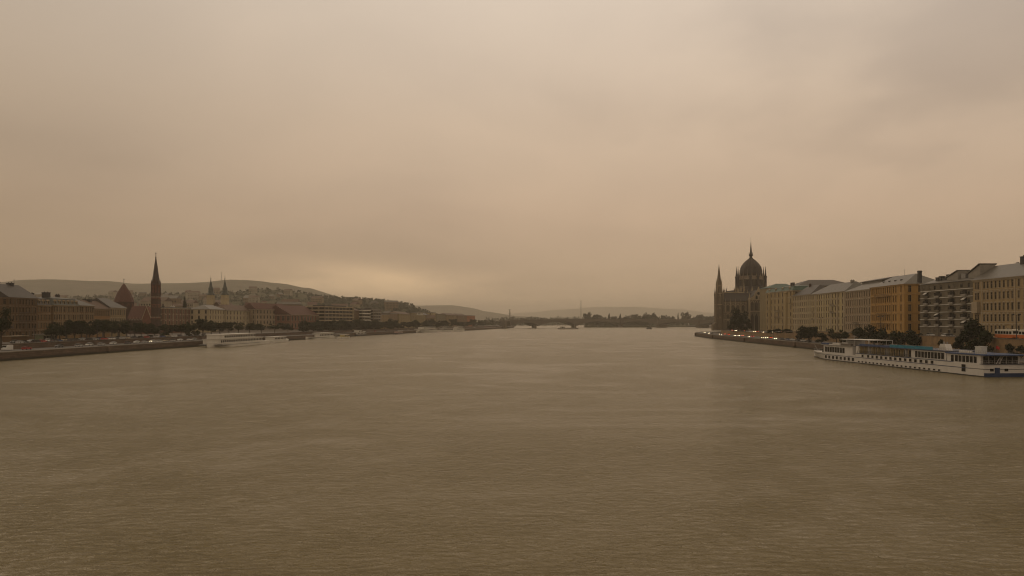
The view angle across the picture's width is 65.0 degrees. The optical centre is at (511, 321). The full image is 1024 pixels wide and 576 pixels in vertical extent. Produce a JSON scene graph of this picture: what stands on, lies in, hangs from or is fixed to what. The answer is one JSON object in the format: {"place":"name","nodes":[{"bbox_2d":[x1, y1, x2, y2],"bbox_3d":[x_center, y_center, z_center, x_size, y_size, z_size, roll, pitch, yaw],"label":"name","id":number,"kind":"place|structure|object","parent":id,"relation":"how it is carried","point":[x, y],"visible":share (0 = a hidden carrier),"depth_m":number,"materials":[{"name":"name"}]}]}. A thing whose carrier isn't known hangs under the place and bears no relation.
{"place":"outdoors","nodes":[
{"label":"outdoors","id":0,"kind":"place"},
{"bbox_2d":[2,335,28,341],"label":"pavilion","id":1,"kind":"structure","parent":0,"point":[11,338],"depth_m":378.10,"materials":[{"name":"brown paint"}]},
{"bbox_2d":[0,279,333,297],"bbox_3d":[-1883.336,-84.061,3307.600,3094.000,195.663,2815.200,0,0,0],"label":"hills","id":2,"kind":"structure","parent":0,"point":[71,288],"depth_m":3260.22,"materials":[{"name":"plant"}]},
{"bbox_2d":[75,289,421,311],"bbox_3d":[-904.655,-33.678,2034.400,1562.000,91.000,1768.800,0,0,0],"label":"hills","id":3,"kind":"structure","parent":0,"point":[302,296],"depth_m":1889.31,"materials":[{"name":"plant"}]},
{"bbox_2d":[186,291,199,299],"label":"house","id":4,"kind":"structure","parent":3,"relation":"on","point":[190,295],"depth_m":1783.62,"materials":[{"name":"paint"}]},
{"bbox_2d":[50,287,341,305],"bbox_3d":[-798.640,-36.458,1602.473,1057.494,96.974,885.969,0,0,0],"label":"woods","id":5,"kind":"object","parent":3,"relation":"on","point":[95,296],"visible":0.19,"depth_m":1876.66,"materials":[{"name":"grey plant"}]},
{"bbox_2d":[248,295,259,302],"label":"house","id":6,"kind":"structure","parent":3,"relation":"on","point":[253,298],"depth_m":1697.51,"materials":[{"name":"paint"}]},
{"bbox_2d":[311,296,323,304],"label":"house","id":7,"kind":"structure","parent":3,"relation":"on","point":[319,299],"depth_m":1737.30,"materials":[{"name":"paint"}]},
{"bbox_2d":[308,292,436,313],"bbox_3d":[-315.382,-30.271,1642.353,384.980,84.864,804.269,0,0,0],"label":"woods","id":8,"kind":"object","parent":3,"relation":"on","point":[365,304],"visible":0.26,"depth_m":1875.71,"materials":[{"name":"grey plant"}]},
{"bbox_2d":[384,300,397,310],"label":"house","id":9,"kind":"structure","parent":3,"relation":"on","point":[390,305],"depth_m":1726.37,"materials":[{"name":"paint"}]},
{"bbox_2d":[2,325,494,342],"bbox_3d":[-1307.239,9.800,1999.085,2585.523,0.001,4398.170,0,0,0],"label":"pavement","id":10,"kind":"structure","parent":0,"point":[137,335],"depth_m":635.51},
{"bbox_2d":[0,307,12,347],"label":"tree","id":11,"kind":"object","parent":10,"relation":"on","point":[4,324],"visible":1,"depth_m":299.28,"materials":[{"name":"green plant"}]},
{"bbox_2d":[0,282,38,340],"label":"town house","id":12,"kind":"structure","parent":10,"relation":"on","point":[20,302],"depth_m":411.16,"materials":[{"name":"brown paint"}]},
{"bbox_2d":[32,293,52,333],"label":"town house","id":13,"kind":"structure","parent":10,"relation":"on","point":[44,305],"depth_m":429.85,"materials":[{"name":"beige paint"}]},
{"bbox_2d":[32,334,56,339],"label":"tram stop","id":14,"kind":"object","parent":10,"relation":"on","point":[40,336],"visible":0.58,"depth_m":394.57,"materials":[{"name":"grey glass"}]},
{"bbox_2d":[40,324,58,338],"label":"tree","id":15,"kind":"object","parent":10,"relation":"on","point":[51,330],"visible":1,"depth_m":386.05,"materials":[{"name":"green plant"}]},
{"bbox_2d":[39,291,78,338],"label":"town house","id":16,"kind":"structure","parent":10,"relation":"on","point":[63,310],"depth_m":449.05,"materials":[{"name":"beige paint"}]},
{"bbox_2d":[49,322,68,338],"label":"tree","id":17,"kind":"object","parent":10,"relation":"on","point":[62,331],"visible":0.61,"depth_m":397.08,"materials":[{"name":"green plant"}]},
{"bbox_2d":[62,321,77,340],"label":"tree","id":18,"kind":"object","parent":10,"relation":"on","point":[68,330],"visible":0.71,"depth_m":401.92,"materials":[{"name":"green plant"}]},
{"bbox_2d":[65,319,85,337],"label":"tree","id":19,"kind":"object","parent":10,"relation":"on","point":[78,328],"visible":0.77,"depth_m":407.01,"materials":[{"name":"green plant"}]},
{"bbox_2d":[72,298,94,337],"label":"town house","id":20,"kind":"structure","parent":10,"relation":"on","point":[86,312],"depth_m":473.72,"materials":[{"name":"beige paint"}]},
{"bbox_2d":[84,322,98,337],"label":"tree","id":21,"kind":"object","parent":10,"relation":"on","point":[90,330],"visible":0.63,"depth_m":422.58,"materials":[{"name":"green plant"}]},
{"bbox_2d":[80,299,110,336],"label":"town house","id":22,"kind":"structure","parent":10,"relation":"on","point":[101,312],"depth_m":491.22,"materials":[{"name":"paint"}]},
{"bbox_2d":[88,320,107,336],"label":"tree","id":23,"kind":"object","parent":10,"relation":"on","point":[101,326],"visible":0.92,"depth_m":427.92,"materials":[{"name":"green plant"}]},
{"bbox_2d":[92,319,112,336],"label":"tree","id":24,"kind":"object","parent":10,"relation":"on","point":[108,326],"visible":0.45,"depth_m":436.59,"materials":[{"name":"green plant"}]},
{"bbox_2d":[94,298,126,336],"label":"town house","id":25,"kind":"structure","parent":10,"relation":"on","point":[117,312],"depth_m":509.35,"materials":[{"name":"paint"}]},
{"bbox_2d":[104,319,119,336],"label":"tree","id":26,"kind":"object","parent":10,"relation":"on","point":[114,327],"visible":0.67,"depth_m":443.86,"materials":[{"name":"green plant"}]},
{"bbox_2d":[110,320,128,335],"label":"tree","id":27,"kind":"object","parent":10,"relation":"on","point":[122,330],"visible":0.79,"depth_m":448.97,"materials":[{"name":"green plant"}]},
{"bbox_2d":[119,319,132,335],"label":"tree","id":28,"kind":"object","parent":10,"relation":"on","point":[128,327],"visible":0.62,"depth_m":455.64,"materials":[{"name":"green plant"}]},
{"bbox_2d":[130,322,142,335],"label":"tree","id":29,"kind":"object","parent":10,"relation":"on","point":[135,328],"visible":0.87,"depth_m":468.46,"materials":[{"name":"green plant"}]},
{"bbox_2d":[114,253,160,333],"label":"brick church","id":30,"kind":"structure","parent":10,"relation":"on","point":[140,314],"depth_m":619.00,"materials":[{"name":"red brick"}]},
{"bbox_2d":[143,323,155,335],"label":"tree","id":31,"kind":"object","parent":10,"relation":"on","point":[149,329],"visible":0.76,"depth_m":481.37,"materials":[{"name":"green plant"}]},
{"bbox_2d":[159,324,168,335],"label":"tree","id":32,"kind":"object","parent":10,"relation":"on","point":[165,329],"visible":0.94,"depth_m":499.52,"materials":[{"name":"green plant"}]},
{"bbox_2d":[150,305,190,332],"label":"town house","id":33,"kind":"structure","parent":10,"relation":"on","point":[172,315],"depth_m":673.52,"materials":[{"name":"paint"}]},
{"bbox_2d":[184,322,191,335],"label":"tree","id":34,"kind":"object","parent":10,"relation":"on","point":[188,328],"visible":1,"depth_m":507.17,"materials":[{"name":"green plant"}]},
{"bbox_2d":[195,319,210,336],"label":"tree","id":35,"kind":"object","parent":10,"relation":"on","point":[202,324],"visible":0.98,"depth_m":521.99,"materials":[{"name":"green plant"}]},
{"bbox_2d":[190,305,224,331],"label":"town house","id":36,"kind":"structure","parent":10,"relation":"on","point":[211,313],"depth_m":700.86,"materials":[{"name":"paint"}]},
{"bbox_2d":[205,320,216,333],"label":"tree","id":37,"kind":"object","parent":10,"relation":"on","point":[211,328],"visible":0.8,"depth_m":539.21,"materials":[{"name":"green plant"}]},
{"bbox_2d":[206,278,232,306],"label":"twin tower church","id":38,"kind":"structure","parent":10,"relation":"on","point":[211,298],"depth_m":814.89,"materials":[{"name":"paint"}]},
{"bbox_2d":[222,321,236,331],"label":"tree","id":39,"kind":"object","parent":10,"relation":"on","point":[229,326],"visible":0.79,"depth_m":578.14,"materials":[{"name":"green plant"}]},
{"bbox_2d":[217,305,249,327],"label":"town house","id":40,"kind":"structure","parent":10,"relation":"on","point":[237,313],"depth_m":756.71,"materials":[{"name":"paint"}]},
{"bbox_2d":[245,323,257,332],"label":"tree","id":41,"kind":"object","parent":10,"relation":"on","point":[249,326],"visible":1,"depth_m":618.09,"materials":[{"name":"green plant"}]},
{"bbox_2d":[244,303,282,326],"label":"town house","id":42,"kind":"structure","parent":10,"relation":"on","point":[262,314],"depth_m":782.85,"materials":[{"name":"paint"}]},
{"bbox_2d":[272,305,318,328],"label":"market hall","id":43,"kind":"structure","parent":10,"relation":"on","point":[293,316],"depth_m":799.53,"materials":[{"name":"red brick"}]},
{"bbox_2d":[298,321,308,331],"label":"tree","id":44,"kind":"object","parent":10,"relation":"on","point":[304,325],"visible":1,"depth_m":731.10,"materials":[{"name":"green plant"}]},
{"bbox_2d":[298,320,318,331],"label":"tree","id":45,"kind":"object","parent":10,"relation":"on","point":[310,326],"visible":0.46,"depth_m":744.02,"materials":[{"name":"green plant"}]},
{"bbox_2d":[306,305,353,329],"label":"hotel","id":46,"kind":"structure","parent":10,"relation":"on","point":[329,313],"depth_m":856.12,"materials":[{"name":"paint"}]},
{"bbox_2d":[381,313,397,328],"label":"town house","id":47,"kind":"structure","parent":10,"relation":"on","point":[393,316],"depth_m":1055.16,"materials":[{"name":"beige paint"}]},
{"bbox_2d":[390,311,409,327],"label":"town house","id":48,"kind":"structure","parent":10,"relation":"on","point":[403,317],"depth_m":1112.25,"materials":[{"name":"beige paint"}]},
{"bbox_2d":[415,312,425,327],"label":"rooftop hall","id":49,"kind":"structure","parent":10,"relation":"on","point":[420,317],"depth_m":1207.48,"materials":[{"name":"paint"}]},
{"bbox_2d":[436,314,445,326],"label":"town house","id":50,"kind":"structure","parent":10,"relation":"on","point":[440,317],"depth_m":1321.00,"materials":[{"name":"beige paint"}]},
{"bbox_2d":[441,313,456,326],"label":"town house","id":51,"kind":"structure","parent":10,"relation":"on","point":[451,316],"depth_m":1382.94,"materials":[{"name":"beige paint"}]},
{"bbox_2d":[454,313,466,326],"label":"town house","id":52,"kind":"structure","parent":10,"relation":"on","point":[461,317],"depth_m":1458.47,"materials":[{"name":"beige paint"}]},
{"bbox_2d":[2,325,499,343],"bbox_3d":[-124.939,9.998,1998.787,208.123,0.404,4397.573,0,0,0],"label":"road","id":53,"kind":"structure","parent":0,"point":[201,335],"depth_m":547.00,"materials":[{"name":"asphalt"}]},
{"bbox_2d":[358,309,370,329],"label":"apartment block","id":54,"kind":"structure","parent":53,"relation":"on","point":[364,314],"depth_m":932.77,"materials":[{"name":"paint"}]},
{"bbox_2d":[364,308,381,328],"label":"apartment block","id":55,"kind":"structure","parent":53,"relation":"on","point":[375,314],"depth_m":959.43,"materials":[{"name":"paint"}]},
{"bbox_2d":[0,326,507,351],"bbox_3d":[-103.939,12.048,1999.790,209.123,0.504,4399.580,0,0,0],"label":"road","id":56,"kind":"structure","parent":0,"point":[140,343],"depth_m":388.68,"materials":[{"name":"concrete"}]},
{"bbox_2d":[7,326,508,351],"bbox_3d":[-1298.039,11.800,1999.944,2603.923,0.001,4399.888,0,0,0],"label":"quay pavement","id":57,"kind":"structure","parent":0,"point":[181,341],"depth_m":423.54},
{"bbox_2d":[0,326,497,349],"bbox_3d":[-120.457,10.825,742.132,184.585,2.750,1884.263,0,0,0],"label":"retaining wall","id":58,"kind":"structure","parent":57,"relation":"on","point":[52,344],"depth_m":456.01,"materials":[{"name":"stone"}]},
{"bbox_2d":[478,319,515,325],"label":"forest","id":59,"kind":"object","parent":57,"relation":"on","point":[491,322],"visible":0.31,"depth_m":1871.48,"materials":[{"name":"green plant"}]},
{"bbox_2d":[216,327,326,331],"bbox_3d":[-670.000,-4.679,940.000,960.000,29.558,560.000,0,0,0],"label":"terrain","id":60,"kind":"structure","parent":0,"point":[266,330],"depth_m":750.39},
{"bbox_2d":[140,297,172,306],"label":"house","id":61,"kind":"structure","parent":60,"relation":"on","point":[165,301],"depth_m":918.42,"materials":[{"name":"paint"}]},
{"bbox_2d":[161,295,181,303],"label":"house","id":62,"kind":"structure","parent":60,"relation":"on","point":[175,299],"depth_m":1060.44,"materials":[{"name":"paint"}]},
{"bbox_2d":[181,300,198,306],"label":"house","id":63,"kind":"structure","parent":60,"relation":"on","point":[192,303],"depth_m":1095.28,"materials":[{"name":"paint"}]},
{"bbox_2d":[277,302,301,305],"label":"house","id":64,"kind":"structure","parent":60,"relation":"on","point":[292,303],"depth_m":924.25,"materials":[{"name":"paint"}]},
{"bbox_2d":[415,305,540,321],"bbox_3d":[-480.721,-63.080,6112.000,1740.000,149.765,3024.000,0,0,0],"label":"hills","id":65,"kind":"structure","parent":0,"point":[476,313],"depth_m":5736.94,"materials":[{"name":"plant"}]},
{"bbox_2d":[0,325,1023,575],"bbox_3d":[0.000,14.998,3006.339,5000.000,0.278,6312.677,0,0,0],"label":"water","id":66,"kind":"structure","parent":0,"point":[592,451],"depth_m":86.29,"materials":[{"name":"liquid"}]},
{"bbox_2d":[202,329,269,347],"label":"restaurant ship","id":67,"kind":"object","parent":66,"relation":"on","point":[228,340],"visible":0.99,"depth_m":476.35,"materials":[{"name":"grey metal"}]},
{"bbox_2d":[0,326,513,360],"bbox_3d":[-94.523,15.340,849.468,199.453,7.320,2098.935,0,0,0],"label":"quay wall","id":68,"kind":"structure","parent":66,"relation":"in","point":[23,355],"depth_m":383.45,"materials":[{"name":"stone"}]},
{"bbox_2d":[263,336,288,342],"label":"excursion boat","id":69,"kind":"object","parent":66,"relation":"on","point":[273,339],"visible":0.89,"depth_m":567.11,"materials":[{"name":"white metal"}]},
{"bbox_2d":[305,332,334,338],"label":"excursion boat","id":70,"kind":"object","parent":66,"relation":"on","point":[323,335],"visible":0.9,"depth_m":686.16,"materials":[{"name":"metal"}]},
{"bbox_2d":[414,327,441,332],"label":"moored ship","id":71,"kind":"object","parent":66,"relation":"on","point":[425,329],"visible":0.94,"depth_m":1051.89,"materials":[{"name":"metal"}]},
{"bbox_2d":[499,319,713,328],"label":"arch bridge","id":72,"kind":"structure","parent":66,"relation":"in","point":[535,323],"depth_m":1831.94,"materials":[{"name":"metal"}]},
{"bbox_2d":[695,326,1023,363],"bbox_3d":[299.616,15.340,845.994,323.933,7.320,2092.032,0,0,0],"label":"quay wall","id":73,"kind":"structure","parent":66,"relation":"in","point":[803,345],"depth_m":513.27,"materials":[{"name":"stone"}]},
{"bbox_2d":[813,339,1023,376],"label":"cruise ship","id":74,"kind":"object","parent":66,"relation":"on","point":[979,361],"visible":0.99,"depth_m":241.12,"materials":[{"name":"white paint"},{"name":"navy paint"},{"name":"glass"}]},
{"bbox_2d":[0,0,1023,313],"label":"sky","id":75,"kind":"structure","parent":0,"point":[496,156],"materials":[{"name":"beige"}]},
{"bbox_2d":[506,307,713,318],"bbox_3d":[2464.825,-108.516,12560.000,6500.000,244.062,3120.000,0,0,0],"label":"hills","id":76,"kind":"structure","parent":0,"point":[612,311],"depth_m":12473.71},
{"bbox_2d":[584,325,695,326],"bbox_3d":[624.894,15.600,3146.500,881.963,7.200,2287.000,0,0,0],"label":"island","id":77,"kind":"structure","parent":0,"point":[643,326],"depth_m":2026.87,"materials":[{"name":"green plant"}]},
{"bbox_2d":[498,316,584,325],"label":"forest","id":78,"kind":"object","parent":77,"relation":"on","point":[550,323],"visible":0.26,"depth_m":2790.50,"materials":[{"name":"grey plant"}]},
{"bbox_2d":[650,317,710,325],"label":"forest","id":79,"kind":"object","parent":77,"relation":"on","point":[681,323],"visible":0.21,"depth_m":2235.43,"materials":[{"name":"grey plant"}]},
{"bbox_2d":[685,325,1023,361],"bbox_3d":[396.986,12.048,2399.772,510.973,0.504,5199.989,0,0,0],"label":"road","id":80,"kind":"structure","parent":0,"point":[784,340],"depth_m":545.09,"materials":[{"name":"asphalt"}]},
{"bbox_2d":[685,324,1023,361],"bbox_3d":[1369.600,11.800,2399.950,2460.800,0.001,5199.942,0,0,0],"label":"quay pavement","id":81,"kind":"structure","parent":0,"point":[718,332],"depth_m":545.27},
{"bbox_2d":[727,316,739,331],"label":"tree","id":82,"kind":"object","parent":81,"relation":"on","point":[734,321],"visible":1,"depth_m":688.26,"materials":[{"name":"green plant"}]},
{"bbox_2d":[711,245,769,330],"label":"domed palace","id":83,"kind":"structure","parent":81,"relation":"on","point":[750,283],"depth_m":850.24,"materials":[{"name":"stone"}]},
{"bbox_2d":[795,325,807,338],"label":"tree","id":84,"kind":"object","parent":81,"relation":"on","point":[801,335],"visible":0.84,"depth_m":467.48,"materials":[{"name":"green plant"}]},
{"bbox_2d":[803,326,817,340],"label":"tree","id":85,"kind":"object","parent":81,"relation":"on","point":[811,332],"visible":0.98,"depth_m":449.08,"materials":[{"name":"green plant"}]},
{"bbox_2d":[814,333,828,342],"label":"tree","id":86,"kind":"object","parent":81,"relation":"on","point":[823,338],"visible":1,"depth_m":431.07,"materials":[{"name":"green plant"}]},
{"bbox_2d":[827,328,842,342],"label":"tree","id":87,"kind":"object","parent":81,"relation":"on","point":[835,335],"visible":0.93,"depth_m":429.84,"materials":[{"name":"green plant"}]},
{"bbox_2d":[851,326,866,338],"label":"tree","id":88,"kind":"object","parent":81,"relation":"on","point":[859,332],"visible":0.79,"depth_m":393.30,"materials":[{"name":"green plant"}]},
{"bbox_2d":[721,330,1023,356],"bbox_3d":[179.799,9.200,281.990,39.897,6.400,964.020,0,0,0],"label":"retaining wall","id":89,"kind":"structure","parent":81,"relation":"on","point":[928,340],"depth_m":336.54,"materials":[{"name":"stone"}]},
{"bbox_2d":[863,325,885,344],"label":"tree","id":90,"kind":"object","parent":81,"relation":"on","point":[873,333],"visible":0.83,"depth_m":382.35,"materials":[{"name":"green plant"}]},
{"bbox_2d":[876,330,890,344],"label":"tree","id":91,"kind":"object","parent":81,"relation":"on","point":[882,335],"visible":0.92,"depth_m":377.10,"materials":[{"name":"green plant"}]},
{"bbox_2d":[889,330,900,343],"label":"tree","id":92,"kind":"object","parent":81,"relation":"on","point":[893,335],"visible":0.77,"depth_m":361.87,"materials":[{"name":"green plant"}]},
{"bbox_2d":[894,329,913,345],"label":"tree","id":93,"kind":"object","parent":81,"relation":"on","point":[904,339],"visible":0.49,"depth_m":351.74,"materials":[{"name":"green plant"}]},
{"bbox_2d":[906,330,922,345],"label":"tree","id":94,"kind":"object","parent":81,"relation":"on","point":[914,339],"visible":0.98,"depth_m":342.98,"materials":[{"name":"green plant"}]},
{"bbox_2d":[951,333,970,349],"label":"tree","id":95,"kind":"object","parent":81,"relation":"on","point":[959,340],"visible":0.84,"depth_m":299.04,"materials":[{"name":"green plant"}]},
{"bbox_2d":[961,318,984,349],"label":"tree","id":96,"kind":"object","parent":81,"relation":"on","point":[972,329],"visible":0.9,"depth_m":294.15,"materials":[{"name":"green plant"}]},
{"bbox_2d":[977,330,994,351],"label":"tree","id":97,"kind":"object","parent":81,"relation":"on","point":[985,337],"visible":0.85,"depth_m":283.10,"materials":[{"name":"green plant"}]},
{"bbox_2d":[1005,343,1014,353],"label":"tree","id":98,"kind":"object","parent":81,"relation":"on","point":[1009,348],"visible":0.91,"depth_m":261.81,"materials":[{"name":"green plant"}]},
{"bbox_3d":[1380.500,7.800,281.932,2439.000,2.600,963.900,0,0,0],"label":"upper pavement","id":99,"kind":"structure","parent":0,"visible":0},
{"bbox_2d":[730,307,748,330],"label":"tree","id":100,"kind":"object","parent":99,"relation":"on","point":[738,315],"visible":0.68,"depth_m":695.13,"materials":[{"name":"green plant"}]},
{"bbox_2d":[740,316,751,331],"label":"tree","id":101,"kind":"object","parent":99,"relation":"on","point":[746,320],"visible":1,"depth_m":668.44,"materials":[{"name":"green plant"}]},
{"bbox_2d":[760,284,788,330],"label":"office building","id":102,"kind":"structure","parent":99,"relation":"on","point":[763,308],"depth_m":807.60,"materials":[{"name":"paint"}]},
{"bbox_2d":[765,283,807,331],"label":"apartment house","id":103,"kind":"structure","parent":99,"relation":"on","point":[779,308],"depth_m":625.84,"materials":[{"name":"yellow paint"}]},
{"bbox_2d":[792,283,824,330],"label":"apartment house","id":104,"kind":"structure","parent":99,"relation":"on","point":[801,307],"depth_m":576.17,"materials":[{"name":"paint"}]},
{"bbox_2d":[785,280,843,286],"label":"office building","id":105,"kind":"structure","parent":99,"relation":"on","point":[825,283],"depth_m":697.17,"materials":[{"name":"paint"}]},
{"bbox_2d":[810,279,861,331],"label":"apartment house","id":106,"kind":"structure","parent":99,"relation":"on","point":[828,304],"depth_m":518.02,"materials":[{"name":"beige paint"}]},
{"bbox_2d":[845,276,894,332],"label":"apartment house","id":107,"kind":"structure","parent":99,"relation":"on","point":[858,306],"depth_m":466.46,"materials":[{"name":"paint"}]},
{"bbox_2d":[869,269,934,333],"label":"apartment house","id":108,"kind":"structure","parent":99,"relation":"on","point":[895,302],"depth_m":407.42,"materials":[{"name":"yellow paint"}]},
{"bbox_2d":[919,263,996,335],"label":"apartment block","id":109,"kind":"structure","parent":99,"relation":"on","point":[949,297],"depth_m":356.39,"materials":[{"name":"grey paint"}]},
{"bbox_2d":[970,255,1023,336],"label":"apartment house","id":110,"kind":"structure","parent":99,"relation":"on","point":[998,297],"depth_m":317.54,"materials":[{"name":"beige paint"}]},
{"bbox_2d":[971,302,979,312],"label":"bay window","id":111,"kind":"structure","parent":110,"relation":"in","point":[975,306],"depth_m":331.84,"materials":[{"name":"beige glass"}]},
{"bbox_3d":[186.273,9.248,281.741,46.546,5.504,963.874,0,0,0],"label":"upper road","id":112,"kind":"structure","parent":0,"visible":0},
{"bbox_2d":[995,327,1018,338],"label":"tram car","id":113,"kind":"object","parent":112,"relation":"on","point":[1007,333],"visible":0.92,"depth_m":284.58,"materials":[{"name":"orange metal"}]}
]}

